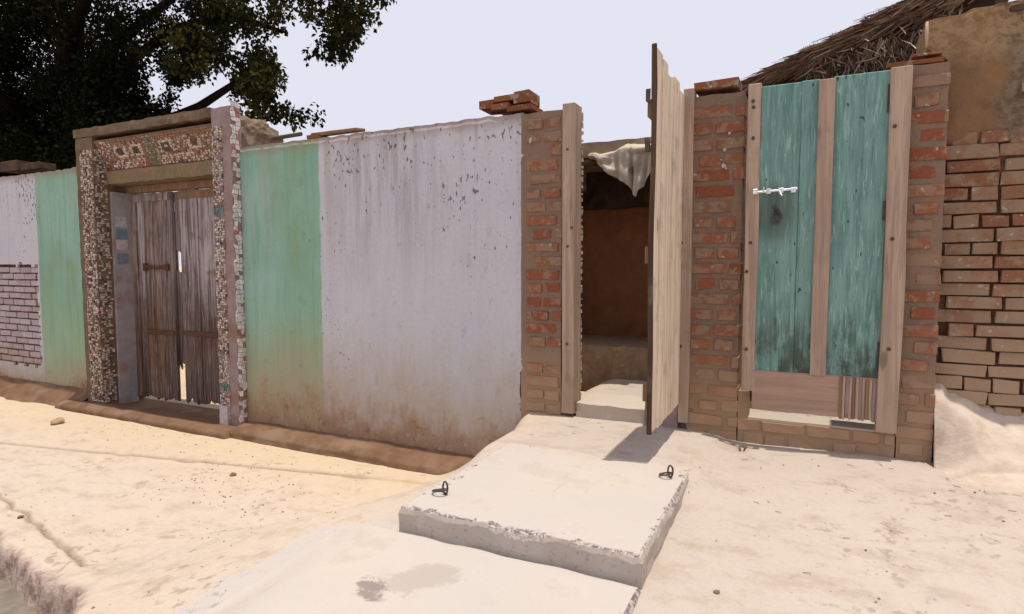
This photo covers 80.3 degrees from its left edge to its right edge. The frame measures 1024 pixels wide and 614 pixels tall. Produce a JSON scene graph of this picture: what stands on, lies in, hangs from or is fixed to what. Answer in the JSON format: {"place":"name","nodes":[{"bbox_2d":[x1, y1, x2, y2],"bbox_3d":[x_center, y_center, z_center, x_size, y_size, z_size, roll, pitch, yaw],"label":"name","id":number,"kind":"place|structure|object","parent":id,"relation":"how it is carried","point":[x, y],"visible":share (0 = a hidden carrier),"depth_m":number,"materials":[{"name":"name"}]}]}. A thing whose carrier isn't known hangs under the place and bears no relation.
{"place":"outdoors","nodes":[
{"label":"outdoors","id":0,"kind":"place"},
{"bbox_2d":[1,0,1014,266],"label":"sky","id":1,"kind":"structure","parent":0,"point":[429,62],"materials":[{"name":"white"}]},
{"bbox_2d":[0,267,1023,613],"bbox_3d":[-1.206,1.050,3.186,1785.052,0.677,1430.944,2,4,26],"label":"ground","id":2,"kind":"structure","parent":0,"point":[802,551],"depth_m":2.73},
{"bbox_2d":[0,580,35,613],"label":"gutter bed","id":3,"kind":"object","parent":2,"relation":"on","point":[12,601],"visible":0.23,"depth_m":2.80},
{"bbox_2d":[0,167,87,405],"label":"plastered wall","id":4,"kind":"structure","parent":2,"relation":"on","point":[42,350],"depth_m":6.27,"materials":[{"name":"paint"}]},
{"bbox_2d":[0,160,31,173],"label":"loose brick","id":5,"kind":"object","parent":4,"relation":"on","point":[13,166],"visible":0.8,"depth_m":6.50,"materials":[{"name":"brown brick"}]},
{"bbox_2d":[21,161,55,171],"bbox_3d":[-4.987,-1.474,6.396,0.374,0.070,0.158,2,4,27],"label":"loose brick","id":6,"kind":"object","parent":4,"relation":"on","point":[38,166],"visible":0.88,"depth_m":6.34,"materials":[{"name":"brown brick"}]},
{"bbox_2d":[50,417,64,424],"bbox_3d":[-4.009,1.012,5.355,0.104,0.069,0.111,-3,5,-37],"label":"brick fragment","id":7,"kind":"object","parent":2,"relation":"on","point":[58,420],"visible":0.96,"depth_m":5.33,"materials":[{"name":"brick"}]},
{"bbox_2d":[54,100,283,438],"bbox_3d":[-3.196,-0.308,5.663,2.470,2.770,0.868,2,4,26],"label":"mosaic gateway","id":8,"kind":"object","parent":2,"relation":"on","point":[155,318],"visible":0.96,"depth_m":5.64,"materials":[{"name":"paint"}]},
{"bbox_2d":[130,192,180,400],"bbox_3d":[-3.448,-0.094,5.860,0.613,2.010,0.073,2,4,26],"label":"door leaf","id":9,"kind":"structure","parent":8,"relation":"in","point":[152,214],"depth_m":5.85,"materials":[{"name":"brown wood"}]},
{"bbox_2d":[173,187,219,404],"bbox_3d":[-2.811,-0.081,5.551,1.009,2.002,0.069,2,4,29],"label":"door leaf","id":10,"kind":"structure","parent":8,"relation":"in","point":[194,216],"depth_m":5.59,"materials":[{"name":"brown wood"}]},
{"bbox_2d":[0,0,396,176],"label":"shade tree","id":11,"kind":"object","parent":2,"relation":"on","point":[77,86],"visible":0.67,"depth_m":9.13,"materials":[{"name":"green plant"}]},
{"bbox_2d":[230,113,524,474],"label":"plastered wall","id":12,"kind":"structure","parent":2,"relation":"on","point":[382,286],"depth_m":4.33,"materials":[{"name":"white paint"}]},
{"bbox_2d":[271,132,302,140],"bbox_3d":[-1.783,-1.350,4.801,0.316,0.039,0.031,2,4,26],"label":"iron bar","id":13,"kind":"object","parent":12,"relation":"on","point":[285,136],"visible":1,"depth_m":4.79,"materials":[{"name":"metal"}]},
{"bbox_2d":[306,134,326,138],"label":"loose brick","id":14,"kind":"object","parent":12,"relation":"on","point":[314,136],"visible":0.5,"depth_m":4.59,"materials":[{"name":"orange brick"}]},
{"bbox_2d":[311,128,364,135],"bbox_3d":[-1.313,-1.313,4.573,0.443,0.029,0.104,1,10,25],"label":"loose board","id":15,"kind":"object","parent":14,"relation":"on","point":[340,132],"visible":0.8,"depth_m":4.52,"materials":[{"name":"brown wood"}]},
{"bbox_2d":[204,523,640,613],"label":"concrete slab","id":16,"kind":"structure","parent":2,"relation":"on","point":[353,568],"depth_m":1.96,"materials":[{"name":"grey concrete"}]},
{"bbox_2d":[7,426,1016,572],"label":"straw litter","id":17,"kind":"object","parent":2,"relation":"on","point":[569,426],"visible":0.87,"depth_m":2.94,"materials":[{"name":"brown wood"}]},
{"bbox_2d":[5,425,1019,612],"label":"pebbles","id":18,"kind":"object","parent":2,"relation":"on","point":[335,512],"visible":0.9,"depth_m":3.50,"materials":[{"name":"brown stone"}]},
{"bbox_2d":[521,110,563,418],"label":"brick pillar","id":19,"kind":"structure","parent":2,"relation":"on","point":[541,261],"depth_m":3.80,"materials":[{"name":"red brick"}]},
{"bbox_2d":[507,103,542,113],"bbox_3d":[0.086,-1.254,3.885,0.172,0.035,0.209,2,4,25],"label":"loose brick","id":20,"kind":"object","parent":19,"relation":"on","point":[528,108],"visible":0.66,"depth_m":3.81,"materials":[{"name":"red brick"}]},
{"bbox_2d":[491,102,512,114],"bbox_3d":[-0.039,-1.286,3.947,0.134,0.035,0.189,2,4,27],"label":"loose brick","id":21,"kind":"object","parent":20,"relation":"on","point":[500,108],"visible":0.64,"depth_m":3.89,"materials":[{"name":"brick"}]},
{"bbox_2d":[479,99,500,114],"bbox_3d":[-0.128,-1.314,4.002,0.109,0.055,0.190,2,5,26],"label":"loose brick","id":22,"kind":"object","parent":21,"relation":"on","point":[485,106],"visible":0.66,"depth_m":3.93,"materials":[{"name":"red brick"}]},
{"bbox_2d":[494,94,514,104],"bbox_3d":[-0.010,-1.336,3.943,0.158,0.040,0.179,1,4,26],"label":"loose brick","id":23,"kind":"object","parent":21,"relation":"on","point":[509,98],"visible":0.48,"depth_m":3.87,"materials":[{"name":"orange brick"}]},
{"bbox_2d":[513,89,539,107],"bbox_3d":[0.096,-1.324,3.881,0.110,0.080,0.179,2,4,26],"label":"loose brick","id":24,"kind":"object","parent":20,"relation":"on","point":[526,96],"visible":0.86,"depth_m":3.81,"materials":[{"name":"red brick"}]},
{"bbox_2d":[398,443,691,589],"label":"concrete slab","id":25,"kind":"structure","parent":2,"relation":"on","point":[610,518],"depth_m":2.34,"materials":[{"name":"concrete"}]},
{"bbox_2d":[580,137,650,391],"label":"veranda shed","id":26,"kind":"structure","parent":2,"relation":"on","point":[614,280],"depth_m":5.83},
{"bbox_2d":[588,143,650,196],"bbox_3d":[0.912,-1.128,4.930,0.575,0.486,0.248,2,4,26],"label":"hanging cloth","id":27,"kind":"object","parent":26,"relation":"hanging from","point":[629,164],"visible":0.87,"depth_m":4.85,"materials":[{"name":"fabric"}]},
{"bbox_2d":[576,392,679,428],"bbox_3d":[0.751,0.685,3.778,0.630,0.328,0.385,2,4,26],"label":"doorway sill","id":28,"kind":"structure","parent":2,"relation":"on","point":[615,407],"depth_m":3.69,"materials":[{"name":"paint"}]},
{"bbox_2d":[561,88,696,422],"bbox_3d":[0.676,-0.273,3.593,0.773,1.881,0.137,2,4,26],"label":"door frame","id":29,"kind":"object","parent":2,"relation":"on","point":[572,178],"visible":0.88,"depth_m":3.66,"materials":[{"name":"brown wood"}]},
{"bbox_2d":[642,43,683,434],"bbox_3d":[0.774,-0.313,3.086,0.055,1.789,0.688,2,4,26],"label":"open door","id":30,"kind":"structure","parent":29,"relation":"attached to","point":[665,116],"depth_m":2.96,"materials":[{"name":"brown wood"}]},
{"bbox_2d":[686,91,747,440],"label":"brick pillar","id":31,"kind":"structure","parent":2,"relation":"on","point":[719,185],"depth_m":3.34,"materials":[{"name":"red brick"}]},
{"bbox_2d":[694,77,742,96],"bbox_3d":[1.144,-1.208,3.359,0.233,0.043,0.214,1,4,27],"label":"loose brick","id":32,"kind":"object","parent":31,"relation":"on","point":[726,85],"visible":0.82,"depth_m":3.29,"materials":[{"name":"red brick"}]},
{"bbox_2d":[737,387,894,457],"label":"brick wall","id":33,"kind":"structure","parent":2,"relation":"on","point":[810,433],"depth_m":3.20,"materials":[{"name":"brown brick"}]},
{"bbox_2d":[894,61,950,462],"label":"brick pillar","id":34,"kind":"structure","parent":2,"relation":"on","point":[914,434],"depth_m":2.92,"materials":[{"name":"brown brick"}]},
{"bbox_2d":[741,65,912,433],"bbox_3d":[1.565,-0.273,3.079,0.733,1.765,0.062,2,4,26],"label":"gate frame","id":35,"kind":"object","parent":34,"relation":"attached to","point":[894,271],"visible":1,"depth_m":2.94,"materials":[{"name":"brown wood"}]},
{"bbox_2d":[751,70,889,421],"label":"turquoise gate","id":36,"kind":"structure","parent":35,"relation":"attached to","point":[831,136],"depth_m":3.07,"materials":[{"name":"paint"}]},
{"bbox_2d":[886,56,944,69],"bbox_3d":[1.964,-1.169,2.977,0.237,0.020,0.221,3,5,26],"label":"loose brick","id":37,"kind":"object","parent":34,"relation":"on","point":[919,62],"visible":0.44,"depth_m":2.88,"materials":[{"name":"brick"}]},
{"bbox_2d":[911,51,941,59],"bbox_3d":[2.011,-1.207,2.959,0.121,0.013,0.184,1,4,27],"label":"loose brick","id":38,"kind":"object","parent":37,"relation":"on","point":[927,55],"visible":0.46,"depth_m":2.89,"materials":[{"name":"red brick"}]},
{"bbox_2d":[916,0,1023,456],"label":"mud brick house","id":39,"kind":"structure","parent":2,"relation":"on","point":[980,352],"depth_m":2.89,"materials":[{"name":"brick"}]},
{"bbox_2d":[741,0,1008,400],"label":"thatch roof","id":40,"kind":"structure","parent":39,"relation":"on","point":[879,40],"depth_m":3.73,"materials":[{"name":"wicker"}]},
{"bbox_2d":[934,383,1023,495],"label":"dirt bank","id":41,"kind":"structure","parent":2,"relation":"on","point":[978,445],"depth_m":2.84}
]}

